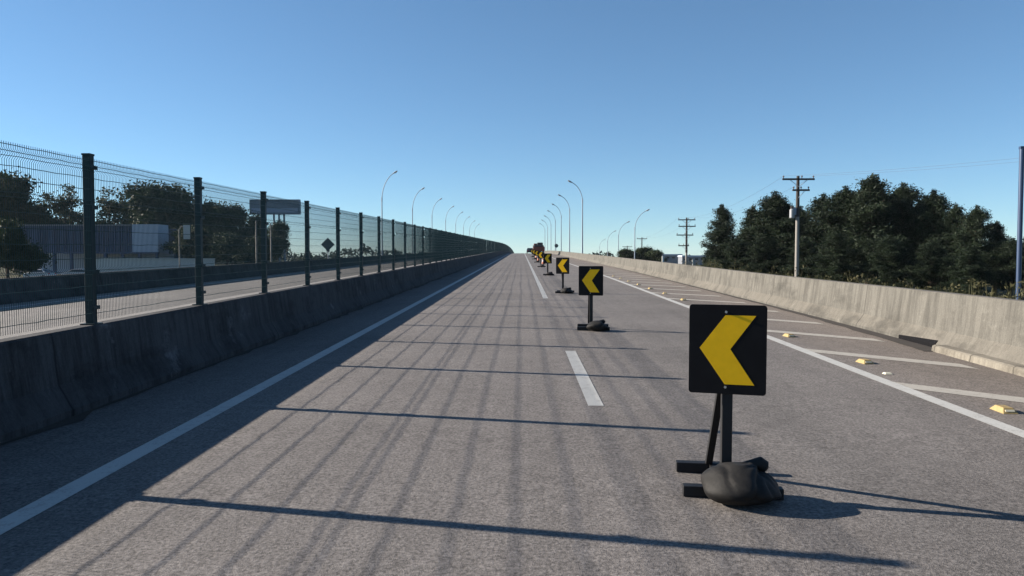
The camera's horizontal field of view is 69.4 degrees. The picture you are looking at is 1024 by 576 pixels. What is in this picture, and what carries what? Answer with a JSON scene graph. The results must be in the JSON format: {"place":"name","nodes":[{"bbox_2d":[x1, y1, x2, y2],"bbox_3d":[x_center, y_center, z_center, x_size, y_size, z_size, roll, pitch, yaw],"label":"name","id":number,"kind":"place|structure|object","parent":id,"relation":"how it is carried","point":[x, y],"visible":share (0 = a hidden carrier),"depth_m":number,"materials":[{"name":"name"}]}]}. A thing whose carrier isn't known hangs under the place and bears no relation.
{"place":"outdoors","nodes":[
{"label":"outdoors","id":0,"kind":"place"},
{"bbox_2d":[18,224,180,273],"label":"warehouse","id":1,"kind":"structure","parent":0,"point":[44,233],"depth_m":140.74,"materials":[{"name":"corrugated metal"},{"name":"painted steel"}]},
{"bbox_2d":[96,258,214,271],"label":"boundary wall","id":2,"kind":"structure","parent":0,"point":[186,261],"depth_m":85.39,"materials":[{"name":"paint"}]},
{"bbox_2d":[0,253,484,338],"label":"opposite road","id":3,"kind":"structure","parent":0,"point":[172,297],"depth_m":21.66,"materials":[{"name":"grey asphalt"}]},
{"bbox_2d":[3,262,389,307],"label":"opposite edge line","id":4,"kind":"object","parent":3,"relation":"on","point":[140,291],"visible":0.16,"depth_m":25.80,"materials":[{"name":"white paint"}]},
{"bbox_2d":[0,253,1023,575],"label":"road","id":5,"kind":"structure","parent":0,"point":[460,429],"depth_m":5.70,"materials":[{"name":"grey asphalt"}]},
{"bbox_2d":[0,267,467,445],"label":"gutter dirt","id":6,"kind":"structure","parent":5,"relation":"on","point":[77,417],"depth_m":8.00,"materials":[{"name":"soil"}]},
{"bbox_2d":[0,253,510,534],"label":"edge line","id":7,"kind":"object","parent":5,"relation":"on","point":[24,514],"visible":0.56,"depth_m":6.03,"materials":[{"name":"white paint"}]},
{"bbox_2d":[0,251,510,442],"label":"median barrier","id":8,"kind":"object","parent":5,"relation":"on","point":[49,377],"visible":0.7,"depth_m":8.85,"materials":[{"name":"concrete"}]},
{"bbox_2d":[0,140,513,335],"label":"fence","id":9,"kind":"object","parent":8,"relation":"on","point":[439,245],"visible":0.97,"depth_m":10.43,"materials":[{"name":"green metal"}]},
{"bbox_2d":[524,253,547,297],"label":"solid lane line","id":10,"kind":"object","parent":5,"relation":"on","point":[542,291],"visible":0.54,"depth_m":32.81,"materials":[{"name":"white paint"}]},
{"bbox_2d":[533,243,544,254],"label":"work truck","id":11,"kind":"object","parent":5,"relation":"on","point":[539,247],"visible":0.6,"depth_m":147.35,"materials":[{"name":"red paint"}]},
{"bbox_2d":[537,252,545,266],"bbox_3d":[2.404,-2.340,60.149,0.630,1.251,0.654,0,3,8],"label":"chevron sign","id":12,"kind":"object","parent":5,"relation":"on","point":[540,255],"visible":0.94,"depth_m":59.87,"materials":[{"name":"black paint"}]},
{"bbox_2d":[543,253,551,274],"bbox_3d":[2.109,-1.361,42.480,0.630,1.251,0.653,0,3,4],"label":"chevron sign","id":13,"kind":"object","parent":5,"relation":"on","point":[547,258],"visible":0.93,"depth_m":42.18,"materials":[{"name":"black paint"}]},
{"bbox_2d":[555,258,573,292],"bbox_3d":[1.865,-0.454,26.099,0.630,1.251,0.653,0,3,9],"label":"chevron sign","id":14,"kind":"object","parent":5,"relation":"on","point":[562,266],"visible":0.89,"depth_m":25.82,"materials":[{"name":"black metal"}]},
{"bbox_2d":[561,287,572,292],"bbox_3d":[1.903,0.082,25.796,0.421,0.218,0.365,0,2,11],"label":"sandbag","id":15,"kind":"object","parent":5,"relation":"on","point":[566,290],"visible":1,"depth_m":25.69,"materials":[{"name":"black fabric"}]},
{"bbox_2d":[565,351,603,405],"bbox_3d":[0.883,1.090,9.538,0.160,0.069,4.000,0,2,1],"label":"lane marking","id":16,"kind":"object","parent":5,"relation":"on","point":[591,395],"visible":1,"depth_m":8.90,"materials":[{"name":"white paint"}]},
{"bbox_2d":[577,266,609,330],"bbox_3d":[1.600,0.185,14.572,0.630,1.251,0.653,0,3,5],"label":"chevron sign","id":17,"kind":"object","parent":5,"relation":"on","point":[590,281],"visible":0.83,"depth_m":14.28,"materials":[{"name":"black metal"}]},
{"bbox_2d":[586,320,608,330],"bbox_3d":[1.655,0.720,14.261,0.431,0.217,0.336,0,2,-7],"label":"sandbag","id":18,"kind":"object","parent":5,"relation":"on","point":[597,325],"visible":1,"depth_m":14.15,"materials":[{"name":"black fabric"}]},
{"bbox_2d":[643,288,696,290],"bbox_3d":[6.005,0.056,28.168,0.314,0.040,3.019,-2,3,-45],"label":"hatch marking","id":19,"kind":"object","parent":5,"relation":"on","point":[673,289],"visible":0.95,"depth_m":28.14,"materials":[{"name":"white paint"}]},
{"bbox_2d":[652,292,721,296],"bbox_3d":[5.926,0.217,25.258,0.314,0.040,2.975,-2,3,-45],"label":"hatch marking","id":20,"kind":"object","parent":5,"relation":"on","point":[689,294],"visible":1,"depth_m":25.18,"materials":[{"name":"white paint"}]},
{"bbox_2d":[669,298,743,302],"bbox_3d":[5.847,0.378,22.349,0.314,0.039,2.931,-2,3,-45],"label":"hatch marking","id":21,"kind":"object","parent":5,"relation":"on","point":[709,300],"visible":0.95,"depth_m":22.35,"materials":[{"name":"white paint"}]},
{"bbox_2d":[676,304,783,499],"bbox_3d":[1.455,0.716,4.994,0.630,1.251,0.654,0,3,7],"label":"chevron sign","id":22,"kind":"object","parent":5,"relation":"on","point":[727,352],"visible":0.69,"depth_m":4.71,"materials":[{"name":"metal"}]},
{"bbox_2d":[701,457,781,505],"bbox_3d":[1.456,1.224,4.688,0.490,0.272,0.425,0,2,1],"label":"sandbag","id":23,"kind":"object","parent":5,"relation":"on","point":[749,482],"visible":1,"depth_m":4.57,"materials":[{"name":"grey fabric"}]},
{"bbox_2d":[615,267,931,350],"bbox_3d":[7.521,-0.349,35.413,0.529,0.830,48.017,0,2,2],"label":"gutter silt","id":24,"kind":"object","parent":5,"relation":"on","point":[921,347],"visible":0.91,"depth_m":14.46,"materials":[{"name":"soil"}]},
{"bbox_2d":[544,251,1023,364],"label":"roadside barrier","id":25,"kind":"object","parent":5,"relation":"on","point":[990,326],"visible":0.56,"depth_m":14.21,"materials":[{"name":"concrete"}]},
{"bbox_2d":[899,335,937,346],"bbox_3d":[6.835,0.873,12.430,0.092,0.121,1.256,0,2,3],"label":"drain opening","id":26,"kind":"object","parent":25,"relation":"attached to","point":[927,342],"visible":0.93,"depth_m":12.29,"materials":[{"name":"black metal"}]},
{"bbox_2d":[782,333,794,336],"bbox_3d":[5.013,0.853,13.378,0.145,0.052,0.244,0,3,-5],"label":"road stud","id":27,"kind":"object","parent":5,"relation":"on","point":[788,335],"visible":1,"depth_m":13.30,"materials":[{"name":"yellow paint"}]},
{"bbox_2d":[554,258,1023,437],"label":"edge line","id":28,"kind":"object","parent":5,"relation":"on","point":[990,421],"visible":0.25,"depth_m":8.45,"materials":[{"name":"white paint"}]},
{"bbox_2d":[767,319,820,323],"bbox_3d":[5.668,0.700,16.549,0.314,0.038,2.786,-2,3,-45],"label":"hatch marking","id":29,"kind":"object","parent":5,"relation":"on","point":[794,321],"visible":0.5,"depth_m":16.05,"materials":[{"name":"white paint"}]},
{"bbox_2d":[767,330,884,341],"bbox_3d":[5.554,0.859,13.670,0.314,0.036,2.656,-2,3,-45],"label":"hatch marking","id":30,"kind":"object","parent":5,"relation":"on","point":[848,337],"visible":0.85,"depth_m":13.51,"materials":[{"name":"white paint"}]},
{"bbox_2d":[855,359,873,363],"bbox_3d":[4.931,1.022,10.333,0.145,0.052,0.244,0,3,-4],"label":"road stud","id":31,"kind":"object","parent":5,"relation":"on","point":[865,361],"visible":1,"depth_m":10.26,"materials":[{"name":"yellow paint"}]},
{"bbox_2d":[804,348,977,368],"bbox_3d":[5.424,1.018,10.798,0.314,0.034,2.504,-2,3,-45],"label":"hatch marking","id":32,"kind":"object","parent":5,"relation":"on","point":[893,358],"visible":1,"depth_m":10.72,"materials":[{"name":"white paint"}]},
{"bbox_2d":[895,382,1023,402],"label":"hatch marking","id":33,"kind":"object","parent":5,"relation":"on","point":[971,393],"visible":1,"depth_m":8.22,"materials":[{"name":"white paint"}]},
{"bbox_2d":[931,345,1023,376],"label":"kerb","id":34,"kind":"structure","parent":5,"relation":"on","point":[992,362],"depth_m":10.21,"materials":[{"name":"concrete"}]},
{"bbox_2d":[989,405,1017,413],"bbox_3d":[4.850,1.190,7.288,0.145,0.052,0.244,0,3,4],"label":"road stud","id":35,"kind":"object","parent":5,"relation":"on","point":[1003,409],"visible":1,"depth_m":7.22,"materials":[{"name":"yellow paint"}]},
{"bbox_2d":[0,265,1023,299],"bbox_3d":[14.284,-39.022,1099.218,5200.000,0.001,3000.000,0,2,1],"label":"ground","id":36,"kind":"structure","parent":0,"point":[942,290],"depth_m":70.38,"materials":[{"name":"green plant"}]},
{"bbox_2d":[0,212,55,277],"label":"broadleaf tree","id":37,"kind":"object","parent":36,"relation":"on","point":[31,251],"visible":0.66,"depth_m":61.74,"materials":[{"name":"green plant"}]},
{"bbox_2d":[0,167,75,271],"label":"broadleaf tree","id":38,"kind":"object","parent":36,"relation":"on","point":[35,209],"visible":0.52,"depth_m":161.20,"materials":[{"name":"green plant"}]},
{"bbox_2d":[23,269,56,276],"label":"parked car","id":39,"kind":"object","parent":36,"relation":"on","point":[42,271],"visible":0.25,"depth_m":108.14,"materials":[{"name":"white paint"}]},
{"bbox_2d":[36,183,104,223],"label":"broadleaf tree","id":40,"kind":"object","parent":36,"relation":"on","point":[59,209],"visible":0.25,"depth_m":172.39,"materials":[{"name":"green plant"}]},
{"bbox_2d":[61,269,84,274],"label":"parked car","id":41,"kind":"object","parent":36,"relation":"on","point":[78,270],"visible":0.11,"depth_m":112.04,"materials":[{"name":"white paint"}]},
{"bbox_2d":[78,186,133,223],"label":"broadleaf tree","id":42,"kind":"object","parent":36,"relation":"on","point":[112,219],"visible":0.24,"depth_m":174.51,"materials":[{"name":"green plant"}]},
{"bbox_2d":[116,179,211,229],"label":"broadleaf tree","id":43,"kind":"object","parent":36,"relation":"on","point":[183,206],"visible":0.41,"depth_m":161.00,"materials":[{"name":"green plant"}]},
{"bbox_2d":[179,225,189,267],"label":"notice board","id":44,"kind":"object","parent":36,"relation":"on","point":[186,228],"visible":0.63,"depth_m":70.17,"materials":[{"name":"metal"}]},
{"bbox_2d":[161,224,221,263],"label":"broadleaf tree","id":45,"kind":"object","parent":36,"relation":"on","point":[173,245],"visible":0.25,"depth_m":138.53,"materials":[{"name":"green plant"}]},
{"bbox_2d":[178,195,219,230],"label":"broadleaf tree","id":46,"kind":"object","parent":36,"relation":"on","point":[207,202],"visible":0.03,"depth_m":167.11,"materials":[{"name":"green plant"}]},
{"bbox_2d":[203,229,243,264],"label":"broadleaf tree","id":47,"kind":"object","parent":36,"relation":"on","point":[219,245],"visible":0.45,"depth_m":132.35,"materials":[{"name":"green plant"}]},
{"bbox_2d":[204,201,250,263],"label":"broadleaf tree","id":48,"kind":"object","parent":36,"relation":"on","point":[217,221],"visible":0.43,"depth_m":160.24,"materials":[{"name":"green plant"}]},
{"bbox_2d":[241,212,269,245],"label":"broadleaf tree","id":49,"kind":"object","parent":36,"relation":"on","point":[259,222],"visible":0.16,"depth_m":157.52,"materials":[{"name":"green plant"}]},
{"bbox_2d":[255,221,256,262],"bbox_3d":[-20.818,-2.450,60.226,0.139,6.154,0.139,0,2,1],"label":"pale post","id":50,"kind":"object","parent":36,"relation":"on","point":[255,237],"visible":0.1,"depth_m":60.12,"materials":[{"name":"concrete"}]},
{"bbox_2d":[228,234,284,263],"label":"broadleaf tree","id":51,"kind":"object","parent":36,"relation":"on","point":[249,255],"visible":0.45,"depth_m":131.02,"materials":[{"name":"green plant"}]},
{"bbox_2d":[270,223,271,261],"bbox_3d":[-19.619,-2.319,60.215,0.139,5.894,0.139,0,2,1],"label":"pale post","id":52,"kind":"object","parent":36,"relation":"on","point":[270,245],"visible":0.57,"depth_m":60.14,"materials":[{"name":"concrete"}]},
{"bbox_2d":[249,199,300,260],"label":"billboard","id":53,"kind":"object","parent":36,"relation":"on","point":[251,201],"visible":0.25,"depth_m":169.68,"materials":[{"name":"metal"}]},
{"bbox_2d":[268,220,290,261],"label":"broadleaf tree","id":54,"kind":"object","parent":36,"relation":"on","point":[280,232],"visible":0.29,"depth_m":150.09,"materials":[{"name":"green plant"}]},
{"bbox_2d":[1,243,689,265],"bbox_3d":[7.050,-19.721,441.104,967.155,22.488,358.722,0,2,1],"label":"distant woods","id":55,"kind":"object","parent":36,"relation":"on","point":[373,253],"visible":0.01,"depth_m":441.60,"materials":[{"name":"green plant"}]},
{"bbox_2d":[616,248,642,259],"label":"bush","id":56,"kind":"object","parent":36,"relation":"on","point":[626,253],"visible":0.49,"depth_m":148.00,"materials":[{"name":"green plant"}]},
{"bbox_2d":[634,209,649,258],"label":"street lamp","id":57,"kind":"object","parent":36,"relation":"on","point":[634,234],"visible":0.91,"depth_m":119.48,"materials":[{"name":"metal"}]},
{"bbox_2d":[635,246,652,259],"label":"bush","id":58,"kind":"object","parent":36,"relation":"on","point":[640,251],"visible":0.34,"depth_m":153.05,"materials":[{"name":"green plant"}]},
{"bbox_2d":[642,249,667,261],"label":"bush","id":59,"kind":"object","parent":36,"relation":"on","point":[653,255],"visible":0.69,"depth_m":148.57,"materials":[{"name":"green plant"}]},
{"bbox_2d":[662,254,682,263],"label":"distant shed","id":60,"kind":"structure","parent":36,"relation":"on","point":[672,258],"depth_m":418.52,"materials":[{"name":"grey metal"}]},
{"bbox_2d":[676,218,695,264],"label":"utility pole","id":61,"kind":"object","parent":36,"relation":"on","point":[686,245],"visible":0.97,"depth_m":97.37,"materials":[{"name":"concrete"}]},
{"bbox_2d":[701,255,713,267],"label":"pine tree","id":62,"kind":"object","parent":36,"relation":"on","point":[704,257],"visible":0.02,"depth_m":77.61,"materials":[{"name":"green plant"}]},
{"bbox_2d":[700,203,739,266],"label":"pine tree","id":63,"kind":"object","parent":36,"relation":"on","point":[720,235],"visible":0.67,"depth_m":72.77,"materials":[{"name":"green plant"}]},
{"bbox_2d":[707,238,753,269],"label":"pine tree","id":64,"kind":"object","parent":36,"relation":"on","point":[735,252],"visible":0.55,"depth_m":65.18,"materials":[{"name":"green plant"}]},
{"bbox_2d":[726,205,761,258],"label":"pine tree","id":65,"kind":"object","parent":36,"relation":"on","point":[748,221],"visible":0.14,"depth_m":71.03,"materials":[{"name":"green plant"}]},
{"bbox_2d":[738,234,787,274],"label":"pine tree","id":66,"kind":"object","parent":36,"relation":"on","point":[765,253],"visible":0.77,"depth_m":63.19,"materials":[{"name":"green plant"}]},
{"bbox_2d":[733,190,815,272],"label":"pine tree","id":67,"kind":"object","parent":36,"relation":"on","point":[776,208],"visible":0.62,"depth_m":68.35,"materials":[{"name":"green plant"}]},
{"bbox_2d":[769,199,808,238],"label":"pine tree","id":68,"kind":"object","parent":36,"relation":"on","point":[801,226],"visible":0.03,"depth_m":74.59,"materials":[{"name":"green plant"}]},
{"bbox_2d":[782,176,814,276],"bbox_3d":[21.050,-3.661,54.595,2.350,9.204,0.378,0,2,1],"label":"utility pole","id":69,"kind":"object","parent":36,"relation":"on","point":[794,212],"visible":0.98,"depth_m":54.46,"materials":[{"name":"concrete"}]},
{"bbox_2d":[625,158,1015,246],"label":"power cable","id":70,"kind":"object","parent":69,"relation":"attached to","point":[833,173],"visible":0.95,"depth_m":49.36,"materials":[{"name":"black rubber"}]},
{"bbox_2d":[633,162,1010,246],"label":"power cable","id":71,"kind":"object","parent":69,"relation":"attached to","point":[845,174],"visible":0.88,"depth_m":50.46,"materials":[{"name":"black rubber"}]},
{"bbox_2d":[775,238,822,278],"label":"pine tree","id":72,"kind":"object","parent":36,"relation":"on","point":[806,248],"visible":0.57,"depth_m":61.10,"materials":[{"name":"green plant"}]},
{"bbox_2d":[795,205,817,243],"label":"pine tree","id":73,"kind":"object","parent":36,"relation":"on","point":[805,214],"visible":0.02,"depth_m":78.66,"materials":[{"name":"green plant"}]},
{"bbox_2d":[800,193,830,246],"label":"pine tree","id":74,"kind":"object","parent":36,"relation":"on","point":[816,204],"visible":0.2,"depth_m":72.87,"materials":[{"name":"green plant"}]},
{"bbox_2d":[799,230,869,282],"bbox_3d":[25.550,-1.888,57.900,4.663,5.212,5.166,-1,3,-30],"label":"pine tree","id":75,"kind":"object","parent":36,"relation":"on","point":[830,263],"visible":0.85,"depth_m":57.24,"materials":[{"name":"green plant"}]},
{"bbox_2d":[790,185,885,279],"bbox_3d":[29.651,-4.283,65.219,8.960,9.619,8.288,2,3,40],"label":"pine tree","id":76,"kind":"object","parent":36,"relation":"on","point":[838,204],"visible":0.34,"depth_m":64.76,"materials":[{"name":"green plant"}]},
{"bbox_2d":[831,172,918,283],"bbox_3d":[31.079,-4.615,62.683,9.464,10.507,8.542,-1,2,-17],"label":"pine tree","id":77,"kind":"object","parent":36,"relation":"on","point":[876,210],"visible":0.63,"depth_m":62.29,"materials":[{"name":"green plant"}]},
{"bbox_2d":[850,235,920,287],"bbox_3d":[28.476,-1.594,55.471,5.433,4.796,5.025,-1,2,-16],"label":"pine tree","id":78,"kind":"object","parent":36,"relation":"on","point":[883,267],"visible":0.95,"depth_m":54.89,"materials":[{"name":"green plant"}]},
{"bbox_2d":[882,182,927,281],"bbox_3d":[34.506,-4.468,65.883,10.650,9.949,8.791,1,2,29],"label":"pine tree","id":79,"kind":"object","parent":36,"relation":"on","point":[905,191],"visible":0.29,"depth_m":64.42,"materials":[{"name":"green plant"}]},
{"bbox_2d":[905,196,938,289],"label":"pine tree","id":80,"kind":"object","parent":36,"relation":"on","point":[905,223],"depth_m":69.03,"materials":[{"name":"green plant"}]},
{"bbox_2d":[901,188,953,290],"bbox_3d":[34.831,-3.824,61.521,5.896,8.954,6.141,1,2,21],"label":"pine tree","id":81,"kind":"object","parent":36,"relation":"on","point":[937,205],"visible":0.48,"depth_m":61.09,"materials":[{"name":"green plant"}]},
{"bbox_2d":[897,240,963,290],"bbox_3d":[30.188,-1.333,53.431,4.506,4.414,5.458,0,2,-9],"label":"pine tree","id":82,"kind":"object","parent":36,"relation":"on","point":[931,266],"visible":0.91,"depth_m":52.95,"materials":[{"name":"green plant"}]},
{"bbox_2d":[930,202,966,291],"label":"pine tree","id":83,"kind":"object","parent":36,"relation":"on","point":[950,221],"visible":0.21,"depth_m":59.25,"materials":[{"name":"green plant"}]},
{"bbox_2d":[939,243,999,293],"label":"pine tree","id":84,"kind":"object","parent":36,"relation":"on","point":[971,268],"visible":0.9,"depth_m":49.24,"materials":[{"name":"green plant"}]},
{"bbox_2d":[941,205,1014,294],"bbox_3d":[34.844,-2.735,55.749,6.119,7.146,5.051,2,3,37],"label":"pine tree","id":85,"kind":"object","parent":36,"relation":"on","point":[975,228],"visible":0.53,"depth_m":55.00,"materials":[{"name":"green plant"}]},
{"bbox_2d":[967,237,1023,297],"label":"pine tree","id":86,"kind":"object","parent":36,"relation":"on","point":[1005,269],"visible":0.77,"depth_m":53.22,"materials":[{"name":"green plant"}]},
{"bbox_2d":[986,220,1015,294],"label":"pine tree","id":87,"kind":"object","parent":36,"relation":"on","point":[999,232],"visible":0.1,"depth_m":58.95,"materials":[{"name":"green plant"}]},
{"bbox_2d":[0,0,1023,257],"label":"sky","id":88,"kind":"structure","parent":0,"point":[673,109],"materials":[{"name":"blue"}]},
{"bbox_2d":[678,255,703,264],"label":"distant shed","id":89,"kind":"structure","parent":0,"point":[696,258],"depth_m":378.56,"materials":[{"name":"grey metal"}]},
{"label":"embankment","id":90,"kind":"structure","parent":0,"visible":0},
{"bbox_2d":[0,254,431,304],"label":"barrier","id":91,"kind":"object","parent":90,"relation":"on","point":[181,274],"visible":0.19,"depth_m":27.89,"materials":[{"name":"concrete"}]},
{"bbox_2d":[321,239,333,258],"bbox_3d":[-14.228,-3.068,57.155,1.060,1.651,0.082,0,2,1],"label":"warning sign","id":92,"kind":"object","parent":91,"relation":"on","point":[329,243],"visible":0.65,"depth_m":57.10,"materials":[{"name":"metal"}]},
{"bbox_2d":[381,171,396,254],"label":"street lamp","id":93,"kind":"object","parent":90,"relation":"on","point":[381,208],"visible":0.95,"depth_m":97.86,"materials":[{"name":"metal"}]},
{"bbox_2d":[412,187,424,252],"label":"street lamp","id":94,"kind":"object","parent":90,"relation":"on","point":[412,213],"visible":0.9,"depth_m":125.17,"materials":[{"name":"metal"}]},
{"bbox_2d":[547,210,555,250],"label":"street lamp","id":95,"kind":"object","parent":90,"relation":"on","point":[555,230],"visible":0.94,"depth_m":178.72,"materials":[{"name":"metal"}]},
{"bbox_2d":[552,204,561,250],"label":"street lamp","id":96,"kind":"object","parent":90,"relation":"on","point":[561,228],"visible":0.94,"depth_m":152.18,"materials":[{"name":"metal"}]},
{"bbox_2d":[558,194,569,251],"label":"street lamp","id":97,"kind":"object","parent":90,"relation":"on","point":[569,223],"visible":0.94,"depth_m":125.59,"materials":[{"name":"metal"}]},
{"bbox_2d":[568,180,582,252],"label":"street lamp","id":98,"kind":"object","parent":90,"relation":"on","point":[582,214],"visible":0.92,"depth_m":99.02,"materials":[{"name":"metal"}]},
{"bbox_2d":[681,259,1023,299],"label":"weeds","id":99,"kind":"object","parent":90,"relation":"on","point":[991,293],"visible":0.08,"depth_m":14.34,"materials":[{"name":"green plant"}]},
{"bbox_2d":[1015,146,1023,299],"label":"pole","id":100,"kind":"object","parent":90,"relation":"on","point":[1020,217],"visible":0.68,"depth_m":19.73,"materials":[{"name":"grey metal"}]}
]}

